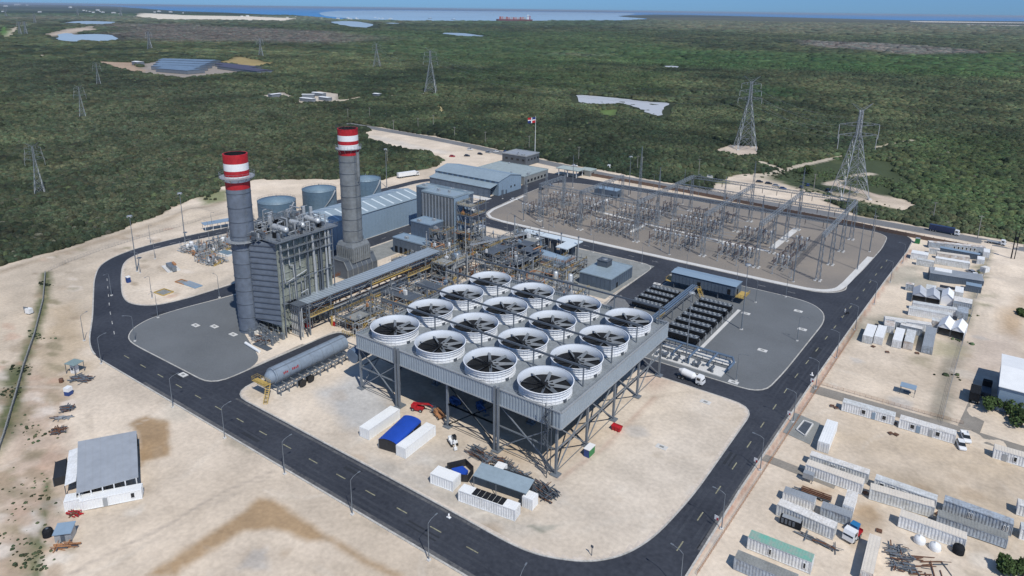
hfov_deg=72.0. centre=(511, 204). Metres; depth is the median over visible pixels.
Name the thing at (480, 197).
concrete apron
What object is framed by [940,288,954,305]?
tent
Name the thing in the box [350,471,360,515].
street lamp
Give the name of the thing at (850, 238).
gantry column
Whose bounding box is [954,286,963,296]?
camp cabin
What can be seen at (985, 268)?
camp cabin
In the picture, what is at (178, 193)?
floodlight mast
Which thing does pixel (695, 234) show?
path
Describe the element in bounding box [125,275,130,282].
portable toilet
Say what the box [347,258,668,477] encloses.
air cooled condenser
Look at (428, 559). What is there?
street lamp
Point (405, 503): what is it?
wheel track
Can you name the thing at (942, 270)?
camp cabin
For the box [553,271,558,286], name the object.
vertical vessel
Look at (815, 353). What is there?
car
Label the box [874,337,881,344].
end door
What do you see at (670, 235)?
lightning mast
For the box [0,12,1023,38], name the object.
scrub forest
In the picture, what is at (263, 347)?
duct length
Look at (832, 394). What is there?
path
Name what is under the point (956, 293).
end door
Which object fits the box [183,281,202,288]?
concrete slab
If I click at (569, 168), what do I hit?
entrance canopy
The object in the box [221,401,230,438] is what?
street lamp
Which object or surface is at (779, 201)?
gantry beam
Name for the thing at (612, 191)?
relay house
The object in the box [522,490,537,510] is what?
container
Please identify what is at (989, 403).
broadleaf tree
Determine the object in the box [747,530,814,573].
container
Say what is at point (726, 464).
wheel track
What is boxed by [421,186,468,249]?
turbine house
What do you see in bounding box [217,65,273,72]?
shed
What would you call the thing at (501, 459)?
steel stack
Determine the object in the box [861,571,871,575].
end door
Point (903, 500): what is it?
container
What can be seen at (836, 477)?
container
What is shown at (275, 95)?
shed
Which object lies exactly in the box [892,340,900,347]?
end door
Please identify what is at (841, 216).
gantry beam
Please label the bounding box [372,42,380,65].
transmission tower
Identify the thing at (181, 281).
formwork
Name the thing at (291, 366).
storage tank
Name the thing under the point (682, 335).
dry cooler
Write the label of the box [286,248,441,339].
pipe rack
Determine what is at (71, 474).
lean to
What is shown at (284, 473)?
street lamp
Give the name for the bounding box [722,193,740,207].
gantry beam
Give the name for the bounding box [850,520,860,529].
tool box
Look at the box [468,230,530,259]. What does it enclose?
gallery walkway
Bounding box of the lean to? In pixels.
[64,448,77,493]
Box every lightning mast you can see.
[541,190,543,227]
[668,210,672,254]
[792,233,799,281]
[856,226,863,269]
[868,211,875,251]
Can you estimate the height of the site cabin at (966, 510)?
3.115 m
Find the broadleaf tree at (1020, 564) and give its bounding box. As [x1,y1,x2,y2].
[1011,556,1023,575]
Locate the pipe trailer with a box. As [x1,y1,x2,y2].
[794,485,831,502]
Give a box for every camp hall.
[928,266,983,285]
[965,282,981,293]
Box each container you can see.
[63,492,83,511]
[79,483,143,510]
[359,406,399,439]
[396,422,435,458]
[430,465,460,491]
[458,484,520,521]
[494,461,507,468]
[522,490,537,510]
[733,550,798,575]
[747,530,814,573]
[776,498,837,539]
[782,486,816,511]
[805,459,864,494]
[817,419,837,453]
[820,501,852,525]
[842,489,857,516]
[860,533,880,575]
[868,483,934,517]
[897,509,966,546]
[910,250,928,259]
[916,258,934,266]
[936,509,1007,548]
[1016,498,1023,516]
[1018,522,1023,539]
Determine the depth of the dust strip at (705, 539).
171.80 m
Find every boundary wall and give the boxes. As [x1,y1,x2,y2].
[0,271,45,447]
[591,173,967,243]
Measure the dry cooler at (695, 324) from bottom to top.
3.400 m
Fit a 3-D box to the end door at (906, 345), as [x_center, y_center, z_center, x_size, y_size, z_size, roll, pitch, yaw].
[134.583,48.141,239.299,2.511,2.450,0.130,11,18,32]
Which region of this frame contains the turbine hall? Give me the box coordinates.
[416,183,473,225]
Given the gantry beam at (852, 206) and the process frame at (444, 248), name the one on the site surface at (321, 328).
the process frame at (444, 248)
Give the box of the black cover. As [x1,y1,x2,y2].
[52,457,67,486]
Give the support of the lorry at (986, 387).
on the ground at (212, 502)
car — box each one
[810,348,821,357]
[955,438,966,450]
[960,429,971,443]
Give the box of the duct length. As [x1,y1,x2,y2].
[244,341,271,352]
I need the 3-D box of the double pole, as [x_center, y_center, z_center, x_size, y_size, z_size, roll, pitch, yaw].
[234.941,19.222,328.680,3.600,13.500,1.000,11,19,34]
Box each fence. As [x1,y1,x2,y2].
[48,211,227,270]
[697,329,856,573]
[822,383,963,423]
[941,247,991,423]
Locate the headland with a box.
[385,9,598,11]
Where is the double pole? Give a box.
[1010,232,1019,258]
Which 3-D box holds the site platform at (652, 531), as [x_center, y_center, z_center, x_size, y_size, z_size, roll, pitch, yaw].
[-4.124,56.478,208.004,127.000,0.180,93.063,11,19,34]
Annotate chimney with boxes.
[218,151,262,333]
[335,123,362,242]
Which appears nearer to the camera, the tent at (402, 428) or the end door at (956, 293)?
the tent at (402, 428)
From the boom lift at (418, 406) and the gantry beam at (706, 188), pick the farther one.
the gantry beam at (706, 188)
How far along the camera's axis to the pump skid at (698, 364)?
229.88 m
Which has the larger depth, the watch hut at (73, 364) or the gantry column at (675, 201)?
the gantry column at (675, 201)
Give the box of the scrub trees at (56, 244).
[0,80,1023,250]
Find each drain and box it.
[486,195,525,220]
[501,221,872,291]
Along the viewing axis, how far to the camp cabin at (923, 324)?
254.87 m
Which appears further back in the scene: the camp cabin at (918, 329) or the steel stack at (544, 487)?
the camp cabin at (918, 329)
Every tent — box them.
[378,415,420,452]
[911,285,939,303]
[936,315,967,340]
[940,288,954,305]
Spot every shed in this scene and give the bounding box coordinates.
[76,431,138,496]
[131,61,144,64]
[151,64,207,70]
[153,62,211,67]
[155,66,204,73]
[156,60,215,65]
[158,58,220,62]
[215,63,261,67]
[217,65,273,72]
[268,93,280,96]
[300,97,315,101]
[301,94,314,97]
[312,92,325,95]
[318,96,331,100]
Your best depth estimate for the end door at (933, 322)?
256.36 m
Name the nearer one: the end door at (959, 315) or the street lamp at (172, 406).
the street lamp at (172, 406)
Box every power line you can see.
[373,49,427,66]
[424,55,759,104]
[739,89,867,137]
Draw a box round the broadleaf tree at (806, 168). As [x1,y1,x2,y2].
[799,165,813,173]
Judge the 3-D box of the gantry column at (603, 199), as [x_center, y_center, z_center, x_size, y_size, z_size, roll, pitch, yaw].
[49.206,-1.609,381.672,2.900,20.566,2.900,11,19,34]
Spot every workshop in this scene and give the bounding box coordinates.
[429,163,521,197]
[473,463,533,494]
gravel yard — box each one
[129,295,257,380]
[486,183,885,291]
[635,281,822,389]
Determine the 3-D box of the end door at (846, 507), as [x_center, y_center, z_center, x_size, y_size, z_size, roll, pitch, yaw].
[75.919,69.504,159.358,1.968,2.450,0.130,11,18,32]
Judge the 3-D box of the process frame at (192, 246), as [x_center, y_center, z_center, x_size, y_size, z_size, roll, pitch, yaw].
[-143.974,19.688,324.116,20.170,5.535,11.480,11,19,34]
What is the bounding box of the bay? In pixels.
[320,10,643,20]
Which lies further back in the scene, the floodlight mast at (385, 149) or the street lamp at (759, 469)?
the floodlight mast at (385, 149)
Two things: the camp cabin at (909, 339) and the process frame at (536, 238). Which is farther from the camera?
the process frame at (536, 238)
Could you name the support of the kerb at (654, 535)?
on the road at (658, 555)
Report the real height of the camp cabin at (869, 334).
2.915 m
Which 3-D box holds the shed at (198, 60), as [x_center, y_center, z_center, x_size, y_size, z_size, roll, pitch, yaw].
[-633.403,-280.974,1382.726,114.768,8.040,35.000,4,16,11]
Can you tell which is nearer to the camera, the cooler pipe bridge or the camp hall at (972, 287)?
the cooler pipe bridge
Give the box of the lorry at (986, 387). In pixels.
[981,378,992,395]
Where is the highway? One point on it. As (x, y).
(895, 225)
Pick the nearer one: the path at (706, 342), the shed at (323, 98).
the path at (706, 342)
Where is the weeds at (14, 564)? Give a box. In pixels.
[0,281,65,570]
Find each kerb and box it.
[89,238,176,354]
[98,185,912,575]
[121,181,492,305]
[128,223,650,381]
[181,199,339,236]
[240,335,749,561]
[486,183,886,292]
[634,281,823,390]
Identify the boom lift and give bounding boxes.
[411,402,436,412]
[433,407,450,422]
[449,395,468,408]
[475,401,489,416]
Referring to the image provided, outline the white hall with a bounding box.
[995,354,1023,413]
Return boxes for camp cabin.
[862,324,876,344]
[873,325,886,344]
[883,316,931,331]
[884,320,895,333]
[891,327,905,348]
[894,320,905,328]
[900,322,922,335]
[903,329,916,350]
[905,282,913,290]
[908,305,952,320]
[912,300,956,315]
[921,326,936,354]
[925,284,935,288]
[927,240,985,252]
[929,247,939,254]
[931,317,940,327]
[934,267,951,273]
[935,256,969,268]
[936,251,969,260]
[937,287,944,295]
[940,246,979,259]
[952,296,972,308]
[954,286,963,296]
[956,306,968,320]
[976,256,984,263]
[980,266,989,272]
[983,248,989,257]
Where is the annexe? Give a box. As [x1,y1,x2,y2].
[392,233,434,254]
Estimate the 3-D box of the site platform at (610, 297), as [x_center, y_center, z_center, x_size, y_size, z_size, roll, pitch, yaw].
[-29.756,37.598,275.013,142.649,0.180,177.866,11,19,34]
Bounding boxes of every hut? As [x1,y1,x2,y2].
[52,521,75,542]
[64,359,84,374]
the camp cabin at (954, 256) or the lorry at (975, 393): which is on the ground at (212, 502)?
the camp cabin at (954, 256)
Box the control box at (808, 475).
[802,469,814,483]
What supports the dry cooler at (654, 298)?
on the gravel yard at (771, 324)
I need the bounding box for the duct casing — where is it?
[331,239,377,278]
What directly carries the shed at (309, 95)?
on the ground at (212, 502)
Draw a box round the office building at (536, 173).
[479,161,547,184]
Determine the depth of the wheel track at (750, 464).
193.71 m
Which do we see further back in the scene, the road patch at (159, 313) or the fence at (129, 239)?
the fence at (129, 239)
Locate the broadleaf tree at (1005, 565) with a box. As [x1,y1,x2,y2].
[996,552,1022,575]
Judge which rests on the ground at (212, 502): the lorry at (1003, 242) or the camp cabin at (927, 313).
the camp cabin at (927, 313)
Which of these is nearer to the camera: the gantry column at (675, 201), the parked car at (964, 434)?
the parked car at (964, 434)
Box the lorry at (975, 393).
[968,383,981,403]
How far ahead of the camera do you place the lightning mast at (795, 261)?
296.03 m
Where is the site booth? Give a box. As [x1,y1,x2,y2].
[584,442,594,457]
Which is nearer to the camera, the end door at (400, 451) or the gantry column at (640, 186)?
the end door at (400, 451)
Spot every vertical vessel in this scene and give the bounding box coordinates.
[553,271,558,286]
[568,273,573,287]
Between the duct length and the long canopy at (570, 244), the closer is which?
the duct length
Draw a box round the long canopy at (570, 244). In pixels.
[522,229,582,255]
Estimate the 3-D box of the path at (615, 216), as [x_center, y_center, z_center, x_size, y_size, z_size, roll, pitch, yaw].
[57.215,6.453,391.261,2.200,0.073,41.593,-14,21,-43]
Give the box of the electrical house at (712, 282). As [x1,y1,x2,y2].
[665,267,749,301]
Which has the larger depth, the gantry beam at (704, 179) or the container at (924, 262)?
the gantry beam at (704, 179)
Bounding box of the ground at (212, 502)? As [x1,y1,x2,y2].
[0,4,1023,575]
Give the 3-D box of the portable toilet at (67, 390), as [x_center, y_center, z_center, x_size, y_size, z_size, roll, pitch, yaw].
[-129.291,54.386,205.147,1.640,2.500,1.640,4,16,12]
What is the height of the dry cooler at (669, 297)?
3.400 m
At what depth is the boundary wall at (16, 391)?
216.91 m
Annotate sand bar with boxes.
[910,21,1015,22]
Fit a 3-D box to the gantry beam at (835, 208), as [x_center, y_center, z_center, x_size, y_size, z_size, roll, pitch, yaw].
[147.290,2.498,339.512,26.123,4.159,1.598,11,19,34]
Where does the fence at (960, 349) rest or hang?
on the ground at (212, 502)
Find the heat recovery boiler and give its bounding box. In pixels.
[228,205,337,345]
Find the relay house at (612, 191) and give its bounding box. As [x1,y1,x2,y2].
[594,185,621,198]
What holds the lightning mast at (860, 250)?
on the gravel yard at (841, 270)
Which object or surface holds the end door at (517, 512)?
in the container at (498, 505)
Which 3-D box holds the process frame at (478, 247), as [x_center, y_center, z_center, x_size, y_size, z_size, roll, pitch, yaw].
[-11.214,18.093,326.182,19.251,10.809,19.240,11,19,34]
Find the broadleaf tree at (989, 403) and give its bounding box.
[982,395,1003,410]
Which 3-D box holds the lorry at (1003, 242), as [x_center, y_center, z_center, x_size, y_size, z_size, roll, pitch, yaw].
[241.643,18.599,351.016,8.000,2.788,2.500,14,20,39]
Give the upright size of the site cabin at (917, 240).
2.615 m
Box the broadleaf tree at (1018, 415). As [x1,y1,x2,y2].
[1008,408,1023,427]
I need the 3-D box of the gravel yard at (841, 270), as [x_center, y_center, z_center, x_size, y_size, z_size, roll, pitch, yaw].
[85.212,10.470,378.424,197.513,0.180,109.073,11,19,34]
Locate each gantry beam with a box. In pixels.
[539,176,563,186]
[539,183,581,196]
[580,182,603,196]
[580,191,638,204]
[602,175,623,187]
[603,182,657,194]
[638,192,658,203]
[658,183,677,195]
[658,191,723,207]
[676,175,693,188]
[676,183,739,195]
[693,175,752,189]
[705,203,724,216]
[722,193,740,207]
[723,202,776,215]
[738,185,753,194]
[739,193,790,203]
[753,184,800,197]
[759,211,776,228]
[775,201,790,216]
[776,211,836,225]
[788,191,802,206]
[789,201,847,215]
[801,191,856,205]
[822,223,836,240]
[834,209,848,226]
[845,200,857,214]
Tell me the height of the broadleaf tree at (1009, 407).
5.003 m
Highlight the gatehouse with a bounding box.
[579,167,596,175]
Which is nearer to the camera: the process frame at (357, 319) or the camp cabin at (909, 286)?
the process frame at (357, 319)
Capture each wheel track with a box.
[112,359,489,575]
[130,353,523,568]
[135,351,528,563]
[666,260,878,538]
[672,261,881,541]
[687,262,889,548]
[693,263,892,551]
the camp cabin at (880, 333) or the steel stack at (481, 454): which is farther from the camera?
the camp cabin at (880, 333)
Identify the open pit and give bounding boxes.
[796,420,813,436]
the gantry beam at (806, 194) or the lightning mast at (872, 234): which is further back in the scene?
the gantry beam at (806, 194)
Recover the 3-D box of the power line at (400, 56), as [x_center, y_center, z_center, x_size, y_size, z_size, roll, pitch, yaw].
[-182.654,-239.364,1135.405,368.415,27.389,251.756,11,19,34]
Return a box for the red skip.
[611,422,622,431]
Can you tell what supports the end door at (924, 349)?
in the camp cabin at (928, 340)
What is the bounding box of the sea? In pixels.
[47,4,1023,20]
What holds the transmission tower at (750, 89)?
on the ground at (212, 502)
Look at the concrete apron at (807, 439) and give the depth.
192.80 m
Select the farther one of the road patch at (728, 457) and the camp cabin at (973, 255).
the camp cabin at (973, 255)
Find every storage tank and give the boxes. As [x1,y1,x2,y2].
[251,330,355,403]
[257,194,296,220]
[302,183,336,212]
[360,173,380,196]
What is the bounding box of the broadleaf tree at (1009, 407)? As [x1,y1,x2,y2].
[992,396,1023,415]
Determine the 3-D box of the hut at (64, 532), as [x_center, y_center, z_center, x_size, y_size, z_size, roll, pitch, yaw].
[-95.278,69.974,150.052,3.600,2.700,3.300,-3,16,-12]
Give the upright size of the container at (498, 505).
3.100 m
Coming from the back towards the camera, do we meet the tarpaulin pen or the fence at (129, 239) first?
the fence at (129, 239)
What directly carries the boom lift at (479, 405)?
on the site surface at (626, 486)
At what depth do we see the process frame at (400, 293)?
266.83 m
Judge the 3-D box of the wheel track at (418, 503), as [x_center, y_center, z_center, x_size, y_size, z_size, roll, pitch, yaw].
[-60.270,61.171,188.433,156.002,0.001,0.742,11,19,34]
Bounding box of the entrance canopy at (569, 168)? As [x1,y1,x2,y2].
[556,165,584,177]
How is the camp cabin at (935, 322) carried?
on the ground at (212, 502)
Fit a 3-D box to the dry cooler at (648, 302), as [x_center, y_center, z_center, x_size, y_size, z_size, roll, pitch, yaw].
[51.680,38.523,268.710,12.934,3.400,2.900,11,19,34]
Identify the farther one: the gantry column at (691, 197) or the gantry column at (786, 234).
the gantry column at (691, 197)
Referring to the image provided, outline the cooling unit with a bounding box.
[597,256,612,267]
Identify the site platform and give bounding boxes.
[122,182,477,304]
[216,227,643,368]
[241,335,747,559]
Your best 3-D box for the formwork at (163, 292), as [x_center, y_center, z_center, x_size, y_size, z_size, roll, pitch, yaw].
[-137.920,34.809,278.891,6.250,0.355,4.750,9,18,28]
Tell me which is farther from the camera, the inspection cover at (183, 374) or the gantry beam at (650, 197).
the gantry beam at (650, 197)
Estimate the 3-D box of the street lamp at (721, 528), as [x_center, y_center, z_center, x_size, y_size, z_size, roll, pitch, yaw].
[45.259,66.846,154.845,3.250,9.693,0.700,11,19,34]
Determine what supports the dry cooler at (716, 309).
on the gravel yard at (771, 324)
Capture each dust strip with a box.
[143,382,474,575]
[236,398,479,529]
[697,393,803,549]
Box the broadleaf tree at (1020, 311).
[1016,307,1023,316]
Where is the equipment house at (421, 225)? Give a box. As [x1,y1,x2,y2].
[410,216,443,247]
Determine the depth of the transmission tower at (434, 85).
936.76 m
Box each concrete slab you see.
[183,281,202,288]
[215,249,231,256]
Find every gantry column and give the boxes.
[524,178,527,203]
[536,184,541,221]
[544,172,548,196]
[560,177,564,211]
[576,192,583,230]
[599,183,604,219]
[618,175,624,210]
[632,202,639,242]
[636,146,642,201]
[653,167,660,229]
[671,185,677,219]
[687,176,693,211]
[698,213,706,256]
[716,177,726,243]
[732,193,740,232]
[746,163,755,221]
[752,195,764,268]
[768,212,777,254]
[782,201,790,241]
[794,170,804,230]
[813,235,824,281]
[826,222,837,265]
[837,185,850,252]
[847,200,857,240]
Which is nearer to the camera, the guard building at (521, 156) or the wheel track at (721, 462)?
the wheel track at (721, 462)
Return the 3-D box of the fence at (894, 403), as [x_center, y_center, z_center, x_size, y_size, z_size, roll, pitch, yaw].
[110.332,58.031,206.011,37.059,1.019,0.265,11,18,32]
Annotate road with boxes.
[90,173,910,575]
[608,295,629,307]
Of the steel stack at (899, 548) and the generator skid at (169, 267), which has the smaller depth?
the steel stack at (899, 548)
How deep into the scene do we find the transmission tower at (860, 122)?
431.26 m
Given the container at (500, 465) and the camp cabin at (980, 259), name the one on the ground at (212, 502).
the camp cabin at (980, 259)
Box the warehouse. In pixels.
[302,188,416,249]
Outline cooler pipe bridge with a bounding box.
[652,284,697,319]
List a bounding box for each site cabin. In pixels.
[809,451,869,483]
[841,398,895,424]
[874,474,937,510]
[898,414,956,443]
[915,237,920,243]
[942,495,1013,535]
[992,443,1023,466]
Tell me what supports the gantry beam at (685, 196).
attached to the gantry column at (657, 205)
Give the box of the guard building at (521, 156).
[502,149,539,164]
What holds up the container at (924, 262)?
on the ground at (212, 502)
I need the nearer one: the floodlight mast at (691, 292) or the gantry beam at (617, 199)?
the floodlight mast at (691, 292)
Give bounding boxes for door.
[60,535,65,541]
[102,498,107,505]
[360,428,368,439]
[396,446,404,457]
[453,475,460,490]
[515,505,519,519]
[523,497,531,509]
[818,442,828,452]
[843,505,852,510]
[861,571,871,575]
[862,335,871,343]
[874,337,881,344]
[886,326,892,332]
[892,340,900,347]
[903,342,912,349]
[922,346,931,353]
[932,321,938,327]
[954,292,962,296]
[957,312,967,319]
[1002,454,1006,461]
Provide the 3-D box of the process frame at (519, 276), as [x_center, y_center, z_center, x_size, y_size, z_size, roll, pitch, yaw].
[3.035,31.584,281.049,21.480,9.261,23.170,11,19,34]
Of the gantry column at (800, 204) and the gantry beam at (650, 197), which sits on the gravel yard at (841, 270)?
the gantry column at (800, 204)
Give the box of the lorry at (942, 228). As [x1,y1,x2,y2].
[929,223,959,235]
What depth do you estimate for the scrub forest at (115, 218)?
386.67 m
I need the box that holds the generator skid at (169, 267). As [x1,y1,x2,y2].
[161,261,180,272]
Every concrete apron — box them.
[370,240,396,260]
[473,195,491,199]
[510,248,653,298]
[783,413,819,443]
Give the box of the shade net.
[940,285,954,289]
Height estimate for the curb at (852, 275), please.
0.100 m
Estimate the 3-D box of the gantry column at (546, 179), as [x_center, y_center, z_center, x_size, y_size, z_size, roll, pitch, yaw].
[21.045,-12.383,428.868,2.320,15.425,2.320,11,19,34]
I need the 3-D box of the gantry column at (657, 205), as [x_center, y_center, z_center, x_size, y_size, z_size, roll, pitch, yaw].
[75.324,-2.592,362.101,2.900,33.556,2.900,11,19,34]
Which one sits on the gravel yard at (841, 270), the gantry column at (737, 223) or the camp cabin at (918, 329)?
the gantry column at (737, 223)
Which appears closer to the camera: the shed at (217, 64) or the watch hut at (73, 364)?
the watch hut at (73, 364)
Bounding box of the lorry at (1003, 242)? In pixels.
[987,239,1006,245]
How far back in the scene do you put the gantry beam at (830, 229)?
302.55 m
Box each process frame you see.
[177,236,219,257]
[194,251,228,265]
[206,230,230,249]
[335,297,385,335]
[368,272,460,315]
[390,249,432,279]
[421,241,458,272]
[425,222,453,258]
[431,248,478,283]
[452,197,490,255]
[463,229,511,261]
[476,235,547,279]
[501,225,549,256]
[503,264,553,285]
[539,252,587,283]
[544,277,589,295]
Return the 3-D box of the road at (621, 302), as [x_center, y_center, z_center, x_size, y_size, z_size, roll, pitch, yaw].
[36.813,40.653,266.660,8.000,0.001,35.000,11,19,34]
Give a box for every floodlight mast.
[126,215,138,271]
[177,192,186,242]
[384,148,387,187]
[685,291,694,362]
[739,263,751,329]
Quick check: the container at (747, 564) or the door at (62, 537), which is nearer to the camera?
the container at (747, 564)
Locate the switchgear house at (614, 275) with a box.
[579,261,632,290]
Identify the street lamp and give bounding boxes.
[169,372,178,407]
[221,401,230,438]
[282,434,291,474]
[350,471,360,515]
[426,513,437,561]
[670,543,682,575]
[713,486,725,530]
[752,432,763,470]
[786,388,796,422]
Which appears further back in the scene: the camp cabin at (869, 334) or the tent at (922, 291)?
the tent at (922, 291)
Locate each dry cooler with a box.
[631,297,663,310]
[637,293,668,305]
[643,289,674,302]
[649,285,680,296]
[668,327,699,345]
[669,321,705,339]
[674,316,711,333]
[680,311,717,328]
[686,306,722,322]
[692,301,727,318]
[697,297,732,313]
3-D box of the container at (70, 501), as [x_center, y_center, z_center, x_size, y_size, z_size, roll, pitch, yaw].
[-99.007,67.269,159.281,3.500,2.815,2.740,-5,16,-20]
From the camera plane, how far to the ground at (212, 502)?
185.69 m
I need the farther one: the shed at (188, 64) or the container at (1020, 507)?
the shed at (188, 64)
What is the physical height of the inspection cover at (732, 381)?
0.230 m
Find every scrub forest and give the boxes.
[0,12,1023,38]
[0,25,1023,72]
[0,54,1023,124]
[0,96,1023,214]
[0,168,1023,265]
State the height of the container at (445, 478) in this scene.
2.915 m
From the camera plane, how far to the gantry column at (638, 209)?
345.16 m
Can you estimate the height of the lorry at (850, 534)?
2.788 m
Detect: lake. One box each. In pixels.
[56,33,117,40]
[67,21,114,23]
[332,21,372,27]
[443,33,481,35]
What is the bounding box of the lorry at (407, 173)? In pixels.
[397,170,419,177]
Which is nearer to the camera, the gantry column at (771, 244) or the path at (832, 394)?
the path at (832, 394)
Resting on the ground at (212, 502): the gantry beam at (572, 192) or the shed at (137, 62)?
the shed at (137, 62)
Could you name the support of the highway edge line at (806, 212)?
on the highway
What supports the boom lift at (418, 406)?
on the site surface at (626, 486)
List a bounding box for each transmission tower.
[16,21,21,33]
[24,143,45,193]
[73,86,85,116]
[92,62,100,83]
[145,32,151,48]
[258,37,263,55]
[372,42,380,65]
[423,47,437,93]
[732,76,761,150]
[828,103,879,200]
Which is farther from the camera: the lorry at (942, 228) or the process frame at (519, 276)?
the lorry at (942, 228)
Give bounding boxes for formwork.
[153,288,173,295]
[175,279,186,284]
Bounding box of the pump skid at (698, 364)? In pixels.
[651,337,735,376]
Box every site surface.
[123,182,491,303]
[243,336,746,558]
[245,227,625,365]
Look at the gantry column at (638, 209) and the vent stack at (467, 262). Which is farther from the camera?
the gantry column at (638, 209)
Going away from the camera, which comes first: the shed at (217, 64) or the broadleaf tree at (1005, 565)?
the broadleaf tree at (1005, 565)
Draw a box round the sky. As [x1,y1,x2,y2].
[0,0,1023,16]
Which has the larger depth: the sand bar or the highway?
the sand bar
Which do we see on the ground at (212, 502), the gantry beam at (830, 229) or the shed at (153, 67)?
the shed at (153, 67)
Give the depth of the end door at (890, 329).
251.34 m
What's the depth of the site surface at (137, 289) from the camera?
297.41 m
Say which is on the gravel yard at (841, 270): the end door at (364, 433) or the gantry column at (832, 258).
the gantry column at (832, 258)
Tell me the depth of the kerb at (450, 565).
176.71 m
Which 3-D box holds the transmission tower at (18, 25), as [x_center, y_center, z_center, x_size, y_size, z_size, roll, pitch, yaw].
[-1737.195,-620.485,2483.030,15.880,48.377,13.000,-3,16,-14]
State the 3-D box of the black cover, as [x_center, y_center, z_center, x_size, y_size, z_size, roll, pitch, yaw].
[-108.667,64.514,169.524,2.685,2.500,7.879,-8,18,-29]
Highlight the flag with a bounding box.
[528,117,534,122]
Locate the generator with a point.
(791, 521)
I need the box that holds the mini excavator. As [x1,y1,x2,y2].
[447,434,457,450]
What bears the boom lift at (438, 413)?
on the site surface at (626, 486)
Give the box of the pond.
[576,95,668,115]
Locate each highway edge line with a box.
[365,125,999,241]
[385,131,1020,250]
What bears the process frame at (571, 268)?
on the site surface at (321, 328)
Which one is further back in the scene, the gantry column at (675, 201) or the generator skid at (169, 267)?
the gantry column at (675, 201)
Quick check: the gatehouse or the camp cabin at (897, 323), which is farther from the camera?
the gatehouse
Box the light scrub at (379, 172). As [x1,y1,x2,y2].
[0,66,1023,255]
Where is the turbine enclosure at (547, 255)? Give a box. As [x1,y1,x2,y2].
[538,247,574,272]
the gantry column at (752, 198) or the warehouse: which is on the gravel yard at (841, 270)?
the gantry column at (752, 198)
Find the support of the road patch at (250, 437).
on the road at (658, 555)
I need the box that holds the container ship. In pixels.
[496,15,532,20]
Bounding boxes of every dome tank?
[913,534,925,545]
[929,541,941,552]
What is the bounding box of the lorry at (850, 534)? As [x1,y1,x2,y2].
[842,524,862,543]
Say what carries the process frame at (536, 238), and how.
on the site surface at (321, 328)
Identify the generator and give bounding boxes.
[779,513,802,530]
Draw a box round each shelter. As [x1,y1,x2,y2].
[201,218,228,230]
[899,382,916,397]
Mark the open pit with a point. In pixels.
(804, 427)
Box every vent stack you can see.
[464,217,465,255]
[466,252,467,279]
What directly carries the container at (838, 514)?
on the ground at (212, 502)
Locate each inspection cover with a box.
[178,372,187,377]
[655,443,667,450]
[699,399,711,404]
[728,379,738,384]
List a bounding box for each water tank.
[42,526,52,538]
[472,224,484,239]
[952,543,964,555]
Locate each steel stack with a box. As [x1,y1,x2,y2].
[48,425,68,434]
[49,415,73,421]
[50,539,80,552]
[58,403,75,412]
[65,509,83,517]
[67,372,95,384]
[249,334,276,345]
[464,444,497,464]
[492,456,514,465]
[493,458,534,484]
[533,478,560,502]
[794,530,842,554]
[883,540,916,573]
[904,555,951,575]
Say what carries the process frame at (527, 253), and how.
on the site surface at (321, 328)
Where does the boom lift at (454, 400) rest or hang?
on the site surface at (626, 486)
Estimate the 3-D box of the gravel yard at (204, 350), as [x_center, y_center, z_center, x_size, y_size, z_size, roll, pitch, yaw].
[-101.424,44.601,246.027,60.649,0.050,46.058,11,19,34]
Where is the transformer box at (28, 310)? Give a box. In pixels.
[23,307,32,313]
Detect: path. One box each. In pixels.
[586,208,646,223]
[646,223,743,245]
[697,310,740,350]
[762,454,835,488]
[769,228,798,248]
[810,385,1023,451]
[958,397,983,431]
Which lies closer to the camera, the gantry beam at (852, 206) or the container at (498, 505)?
the container at (498, 505)
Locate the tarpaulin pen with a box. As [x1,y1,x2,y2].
[447,459,473,481]
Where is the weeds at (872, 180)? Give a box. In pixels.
[200,165,980,380]
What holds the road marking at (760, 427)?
on the road at (658, 555)
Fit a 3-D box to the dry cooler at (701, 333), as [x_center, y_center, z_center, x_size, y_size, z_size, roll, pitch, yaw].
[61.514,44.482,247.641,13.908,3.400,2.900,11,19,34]
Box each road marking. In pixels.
[124,355,477,552]
[676,260,886,550]
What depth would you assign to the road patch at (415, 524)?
153.82 m
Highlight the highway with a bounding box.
[346,123,1023,250]
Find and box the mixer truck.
[677,368,704,385]
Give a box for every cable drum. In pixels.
[298,379,306,386]
[306,375,313,382]
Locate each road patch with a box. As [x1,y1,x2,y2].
[151,311,166,316]
[167,372,182,379]
[241,430,262,441]
[344,464,362,475]
[405,520,439,540]
[722,452,736,465]
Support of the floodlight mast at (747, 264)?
on the gravel yard at (771, 324)
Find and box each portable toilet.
[63,385,72,395]
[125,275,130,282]
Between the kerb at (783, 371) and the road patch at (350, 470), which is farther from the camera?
the kerb at (783, 371)

